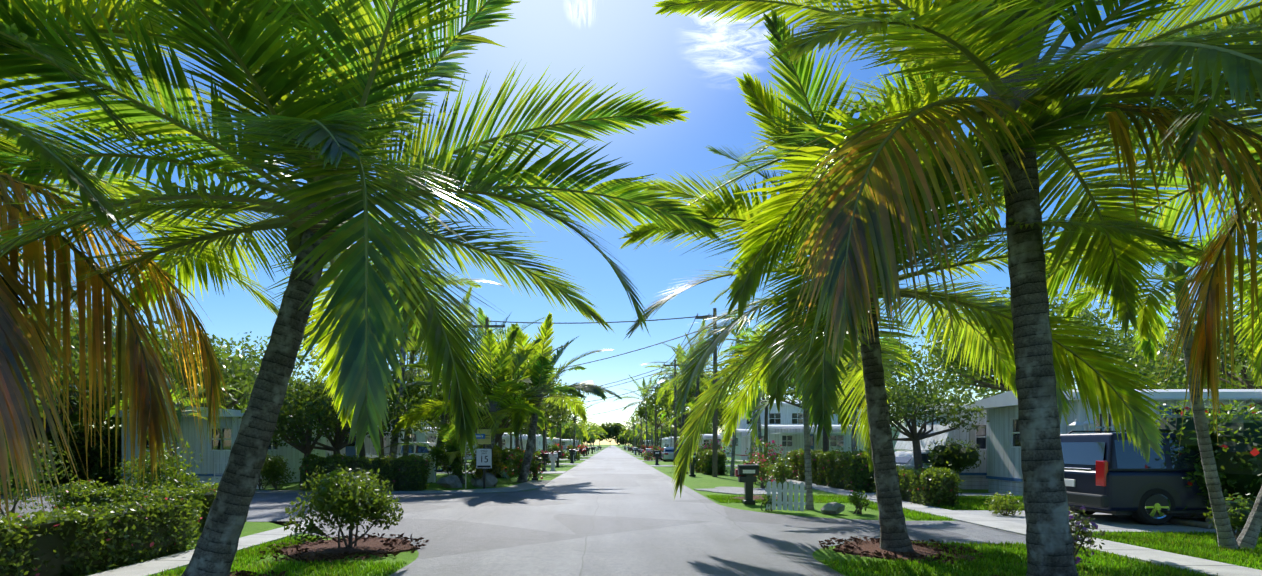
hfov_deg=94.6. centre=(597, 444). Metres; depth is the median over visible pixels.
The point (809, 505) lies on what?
adonidia palm
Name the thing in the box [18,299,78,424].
tree
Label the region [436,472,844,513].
boulders
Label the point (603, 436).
tree
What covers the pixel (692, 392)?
tree
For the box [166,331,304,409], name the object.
tree
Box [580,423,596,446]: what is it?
palm
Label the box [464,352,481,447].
palm
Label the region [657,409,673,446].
palm
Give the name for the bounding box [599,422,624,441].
tree
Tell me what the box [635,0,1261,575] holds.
coconut palm
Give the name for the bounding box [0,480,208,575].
hedge
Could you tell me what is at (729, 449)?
home
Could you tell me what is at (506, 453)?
shrub
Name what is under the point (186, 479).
yard shrub
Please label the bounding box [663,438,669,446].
home
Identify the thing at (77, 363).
tree
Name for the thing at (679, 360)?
palm
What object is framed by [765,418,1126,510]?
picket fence
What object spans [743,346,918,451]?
tree
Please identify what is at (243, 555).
grass
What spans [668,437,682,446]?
home
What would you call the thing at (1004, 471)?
house
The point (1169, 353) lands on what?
tree
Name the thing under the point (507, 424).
tree
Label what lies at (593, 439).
tree
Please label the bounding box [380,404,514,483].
young palm
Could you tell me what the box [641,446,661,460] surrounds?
shrub
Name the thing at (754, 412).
palm
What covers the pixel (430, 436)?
home
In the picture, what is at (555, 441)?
home
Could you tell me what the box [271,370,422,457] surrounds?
tree
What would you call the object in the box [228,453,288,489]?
yard shrub
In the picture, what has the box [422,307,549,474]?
coconut palm
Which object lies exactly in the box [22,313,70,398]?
tree
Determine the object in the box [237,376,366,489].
tree
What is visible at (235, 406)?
tree
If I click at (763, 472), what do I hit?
shrub
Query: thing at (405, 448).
coconut palm
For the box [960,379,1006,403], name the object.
tree
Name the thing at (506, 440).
home
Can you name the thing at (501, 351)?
young palm
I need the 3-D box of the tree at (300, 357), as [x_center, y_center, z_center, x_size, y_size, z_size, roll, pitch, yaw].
[-12.835,-3.346,32.492,8.450,10.325,7.884,0,0,17]
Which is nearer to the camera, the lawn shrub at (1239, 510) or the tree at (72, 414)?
the lawn shrub at (1239, 510)
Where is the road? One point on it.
(612, 511)
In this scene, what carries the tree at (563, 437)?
on the ground at (700, 481)
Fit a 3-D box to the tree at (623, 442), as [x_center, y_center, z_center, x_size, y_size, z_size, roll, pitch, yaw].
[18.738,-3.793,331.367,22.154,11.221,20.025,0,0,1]
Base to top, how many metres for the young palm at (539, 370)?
7.528 m
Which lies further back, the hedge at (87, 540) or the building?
the building
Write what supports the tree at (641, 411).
on the ground at (700, 481)
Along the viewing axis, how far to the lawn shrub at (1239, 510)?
10.21 m
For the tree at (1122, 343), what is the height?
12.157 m
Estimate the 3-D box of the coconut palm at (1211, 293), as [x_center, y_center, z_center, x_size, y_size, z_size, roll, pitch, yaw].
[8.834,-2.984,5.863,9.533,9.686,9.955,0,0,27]
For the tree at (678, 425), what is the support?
on the ground at (700, 481)
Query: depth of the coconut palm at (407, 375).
27.36 m
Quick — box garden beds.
[230,480,1205,575]
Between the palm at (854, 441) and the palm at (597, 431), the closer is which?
the palm at (854, 441)
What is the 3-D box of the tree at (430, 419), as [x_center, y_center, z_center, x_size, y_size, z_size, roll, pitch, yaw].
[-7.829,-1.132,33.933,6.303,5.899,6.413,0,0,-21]
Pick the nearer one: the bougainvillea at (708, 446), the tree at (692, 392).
the bougainvillea at (708, 446)
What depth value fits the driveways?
48.95 m
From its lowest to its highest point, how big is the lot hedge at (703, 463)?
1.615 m
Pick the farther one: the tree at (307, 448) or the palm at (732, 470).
the palm at (732, 470)
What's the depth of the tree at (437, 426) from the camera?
48.31 m
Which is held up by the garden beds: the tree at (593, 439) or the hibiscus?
the hibiscus
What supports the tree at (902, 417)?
on the ground at (700, 481)
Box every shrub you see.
[0,435,72,516]
[115,438,201,490]
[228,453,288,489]
[258,451,295,489]
[284,464,403,547]
[425,440,469,477]
[502,448,544,480]
[533,449,549,464]
[547,443,558,452]
[559,449,565,458]
[564,451,581,459]
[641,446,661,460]
[743,455,784,487]
[756,493,776,510]
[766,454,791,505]
[847,489,871,514]
[926,436,984,475]
[984,491,1024,515]
[1068,505,1105,564]
[1203,493,1261,539]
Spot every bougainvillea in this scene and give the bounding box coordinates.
[696,438,731,459]
[743,439,793,481]
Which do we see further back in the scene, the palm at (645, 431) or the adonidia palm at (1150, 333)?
the palm at (645, 431)
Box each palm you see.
[0,0,354,528]
[0,0,726,575]
[105,377,241,482]
[321,199,503,457]
[331,286,481,456]
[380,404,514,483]
[384,286,515,471]
[390,325,586,472]
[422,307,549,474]
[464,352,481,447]
[468,311,621,482]
[519,430,522,449]
[544,413,562,450]
[551,392,606,448]
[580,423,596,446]
[588,425,601,446]
[595,429,605,445]
[614,374,672,447]
[619,4,1261,551]
[622,415,643,446]
[629,423,650,444]
[630,414,643,444]
[633,412,653,434]
[634,408,663,445]
[634,419,666,446]
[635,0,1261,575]
[637,424,664,446]
[640,415,680,446]
[642,319,749,450]
[645,343,719,463]
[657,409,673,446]
[667,398,722,432]
[699,314,776,476]
[713,321,778,477]
[720,339,764,461]
[722,341,887,509]
[806,318,914,450]
[972,7,1261,454]
[1060,206,1261,549]
[1166,215,1261,549]
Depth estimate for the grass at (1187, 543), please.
8.41 m
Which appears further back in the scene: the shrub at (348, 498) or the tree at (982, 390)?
the tree at (982, 390)
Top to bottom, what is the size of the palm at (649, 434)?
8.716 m
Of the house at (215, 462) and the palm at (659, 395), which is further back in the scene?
the palm at (659, 395)
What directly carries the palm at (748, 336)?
on the ground at (700, 481)
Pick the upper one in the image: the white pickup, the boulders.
the white pickup
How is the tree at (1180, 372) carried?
on the ground at (700, 481)
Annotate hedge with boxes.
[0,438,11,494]
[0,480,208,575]
[3,423,122,486]
[45,473,246,536]
[299,451,435,491]
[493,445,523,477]
[687,448,728,474]
[784,446,875,492]
[870,461,964,506]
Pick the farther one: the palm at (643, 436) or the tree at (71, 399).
the palm at (643, 436)
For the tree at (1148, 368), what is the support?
on the ground at (700, 481)
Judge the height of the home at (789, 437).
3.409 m
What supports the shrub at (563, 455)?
on the ground at (700, 481)
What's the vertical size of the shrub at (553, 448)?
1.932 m
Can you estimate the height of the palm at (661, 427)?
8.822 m
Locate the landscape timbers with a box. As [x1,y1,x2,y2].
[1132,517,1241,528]
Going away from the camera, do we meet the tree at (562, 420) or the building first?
the tree at (562, 420)
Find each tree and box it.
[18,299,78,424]
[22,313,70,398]
[23,334,128,489]
[24,315,88,406]
[38,387,128,427]
[73,304,188,357]
[73,333,259,428]
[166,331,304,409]
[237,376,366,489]
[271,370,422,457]
[297,313,460,457]
[304,356,431,456]
[333,357,447,432]
[410,375,512,473]
[425,418,510,445]
[429,380,553,444]
[477,361,560,447]
[503,423,557,448]
[509,399,574,450]
[515,376,573,448]
[546,419,576,437]
[559,434,578,439]
[583,437,595,442]
[584,424,608,442]
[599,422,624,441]
[613,429,643,445]
[619,430,628,445]
[630,434,650,443]
[632,402,673,445]
[645,377,709,428]
[653,428,679,444]
[655,365,739,415]
[662,410,712,433]
[704,393,734,422]
[707,418,723,431]
[720,335,769,456]
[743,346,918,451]
[787,335,934,450]
[850,379,988,469]
[889,383,945,421]
[907,281,1143,396]
[926,390,974,403]
[935,293,1133,399]
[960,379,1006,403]
[1063,322,1241,389]
[1110,284,1261,388]
[1118,343,1229,388]
[1161,340,1182,382]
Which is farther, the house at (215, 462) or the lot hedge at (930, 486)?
the house at (215, 462)
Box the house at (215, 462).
[105,406,325,488]
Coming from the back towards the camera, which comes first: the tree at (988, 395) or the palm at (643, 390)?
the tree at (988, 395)
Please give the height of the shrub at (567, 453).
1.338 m
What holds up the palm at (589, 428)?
on the ground at (700, 481)
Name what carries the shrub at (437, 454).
on the ground at (700, 481)
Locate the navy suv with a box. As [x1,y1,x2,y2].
[1060,429,1236,524]
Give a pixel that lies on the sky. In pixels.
(693, 63)
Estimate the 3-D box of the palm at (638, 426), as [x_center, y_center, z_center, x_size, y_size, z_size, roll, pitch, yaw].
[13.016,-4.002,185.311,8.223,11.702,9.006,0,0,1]
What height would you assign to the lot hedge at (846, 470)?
1.711 m
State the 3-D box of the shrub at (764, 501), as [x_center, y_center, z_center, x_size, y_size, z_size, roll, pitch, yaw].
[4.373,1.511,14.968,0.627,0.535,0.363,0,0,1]
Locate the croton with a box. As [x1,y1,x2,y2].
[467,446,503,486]
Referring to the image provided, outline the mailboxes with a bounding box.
[531,446,758,504]
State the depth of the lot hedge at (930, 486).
15.97 m
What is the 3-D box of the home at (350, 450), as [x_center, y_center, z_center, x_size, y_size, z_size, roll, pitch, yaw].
[-20.482,-0.005,38.730,16.158,3.432,8.298,0,0,1]
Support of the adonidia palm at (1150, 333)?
on the ground at (700, 481)
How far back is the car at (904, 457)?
23.26 m
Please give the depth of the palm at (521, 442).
50.41 m
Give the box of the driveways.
[436,448,786,473]
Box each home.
[326,419,429,456]
[425,427,445,449]
[463,433,476,458]
[496,433,519,449]
[519,435,542,451]
[552,438,561,444]
[561,439,569,449]
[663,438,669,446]
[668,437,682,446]
[696,434,721,450]
[720,432,732,456]
[735,429,755,459]
[757,425,900,464]
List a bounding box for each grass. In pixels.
[144,534,406,575]
[706,494,1024,520]
[824,529,1261,575]
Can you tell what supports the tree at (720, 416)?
on the ground at (700, 481)
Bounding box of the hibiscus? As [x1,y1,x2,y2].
[1112,398,1261,519]
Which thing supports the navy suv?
on the pavement
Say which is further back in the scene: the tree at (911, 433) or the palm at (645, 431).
the palm at (645, 431)
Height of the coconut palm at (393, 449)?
11.632 m
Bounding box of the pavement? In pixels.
[89,478,1261,575]
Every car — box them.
[660,447,677,460]
[895,451,937,471]
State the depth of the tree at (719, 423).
313.25 m
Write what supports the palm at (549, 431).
on the ground at (700, 481)
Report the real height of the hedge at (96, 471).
2.784 m
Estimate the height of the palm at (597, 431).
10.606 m
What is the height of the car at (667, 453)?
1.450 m
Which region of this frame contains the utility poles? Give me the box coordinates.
[469,308,732,476]
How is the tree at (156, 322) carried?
on the ground at (700, 481)
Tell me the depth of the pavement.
10.83 m
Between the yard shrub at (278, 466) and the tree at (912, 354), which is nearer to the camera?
the yard shrub at (278, 466)
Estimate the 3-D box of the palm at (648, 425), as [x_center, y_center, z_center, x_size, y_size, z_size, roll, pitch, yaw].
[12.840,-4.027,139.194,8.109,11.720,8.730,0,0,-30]
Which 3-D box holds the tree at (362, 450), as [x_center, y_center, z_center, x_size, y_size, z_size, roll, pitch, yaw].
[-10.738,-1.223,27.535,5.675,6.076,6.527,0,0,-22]
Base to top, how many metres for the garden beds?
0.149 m
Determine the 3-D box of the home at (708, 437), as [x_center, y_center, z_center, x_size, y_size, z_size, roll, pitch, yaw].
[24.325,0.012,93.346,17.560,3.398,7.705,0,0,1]
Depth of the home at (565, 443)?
172.75 m
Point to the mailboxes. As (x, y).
(746, 473)
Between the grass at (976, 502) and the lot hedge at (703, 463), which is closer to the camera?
the grass at (976, 502)
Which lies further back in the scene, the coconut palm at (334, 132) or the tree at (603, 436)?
the tree at (603, 436)
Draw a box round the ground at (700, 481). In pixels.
[11,445,1259,575]
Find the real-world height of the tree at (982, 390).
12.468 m
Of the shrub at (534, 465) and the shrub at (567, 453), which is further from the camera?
the shrub at (567, 453)
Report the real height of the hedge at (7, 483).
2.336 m
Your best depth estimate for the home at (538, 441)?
97.80 m
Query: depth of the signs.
22.42 m
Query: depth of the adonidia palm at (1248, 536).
9.50 m
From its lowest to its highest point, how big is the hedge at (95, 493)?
1.254 m
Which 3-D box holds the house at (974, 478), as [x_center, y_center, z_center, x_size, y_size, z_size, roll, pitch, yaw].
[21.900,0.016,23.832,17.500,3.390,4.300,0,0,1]
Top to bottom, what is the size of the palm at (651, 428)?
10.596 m
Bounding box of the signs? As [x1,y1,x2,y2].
[427,428,491,488]
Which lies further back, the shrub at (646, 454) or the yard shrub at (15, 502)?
the shrub at (646, 454)
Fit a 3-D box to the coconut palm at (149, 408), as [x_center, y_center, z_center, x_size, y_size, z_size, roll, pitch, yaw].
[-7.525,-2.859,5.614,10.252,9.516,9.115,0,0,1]
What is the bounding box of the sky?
[0,0,1261,444]
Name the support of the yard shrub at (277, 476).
on the ground at (700, 481)
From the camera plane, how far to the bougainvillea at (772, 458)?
26.45 m
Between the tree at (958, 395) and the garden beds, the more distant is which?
the tree at (958, 395)
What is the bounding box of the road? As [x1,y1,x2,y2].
[0,446,1025,575]
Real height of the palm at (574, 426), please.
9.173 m
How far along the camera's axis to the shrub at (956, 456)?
20.79 m
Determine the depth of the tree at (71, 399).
21.92 m
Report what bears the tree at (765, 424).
on the ground at (700, 481)
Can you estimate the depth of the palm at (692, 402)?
44.51 m
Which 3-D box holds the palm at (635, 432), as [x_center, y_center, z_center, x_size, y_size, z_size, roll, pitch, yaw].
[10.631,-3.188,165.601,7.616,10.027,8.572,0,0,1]
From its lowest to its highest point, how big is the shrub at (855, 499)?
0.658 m
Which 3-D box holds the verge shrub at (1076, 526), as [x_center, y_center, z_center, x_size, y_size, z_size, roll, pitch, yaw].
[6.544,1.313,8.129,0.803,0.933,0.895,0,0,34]
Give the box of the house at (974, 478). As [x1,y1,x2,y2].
[894,404,987,488]
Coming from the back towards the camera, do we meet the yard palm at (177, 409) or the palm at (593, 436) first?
the palm at (593, 436)
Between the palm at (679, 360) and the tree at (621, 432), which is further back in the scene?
the tree at (621, 432)
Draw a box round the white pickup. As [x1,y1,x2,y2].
[365,442,464,471]
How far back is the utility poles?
31.90 m
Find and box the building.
[724,400,865,431]
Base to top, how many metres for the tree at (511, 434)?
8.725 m
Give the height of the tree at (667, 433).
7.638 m
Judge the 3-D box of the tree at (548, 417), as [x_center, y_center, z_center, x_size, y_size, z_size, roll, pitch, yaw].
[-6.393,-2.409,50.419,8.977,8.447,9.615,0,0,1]
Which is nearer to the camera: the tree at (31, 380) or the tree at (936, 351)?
the tree at (31, 380)
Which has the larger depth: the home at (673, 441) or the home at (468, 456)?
the home at (673, 441)
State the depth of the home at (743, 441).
63.10 m
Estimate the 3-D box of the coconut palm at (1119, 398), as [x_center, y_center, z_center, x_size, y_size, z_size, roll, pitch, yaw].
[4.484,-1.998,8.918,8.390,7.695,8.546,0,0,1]
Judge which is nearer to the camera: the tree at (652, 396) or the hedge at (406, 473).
the hedge at (406, 473)
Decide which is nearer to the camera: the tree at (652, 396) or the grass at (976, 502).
the grass at (976, 502)
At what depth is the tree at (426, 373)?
44.22 m
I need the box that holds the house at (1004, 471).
[967,389,1261,495]
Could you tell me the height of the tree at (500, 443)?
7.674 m

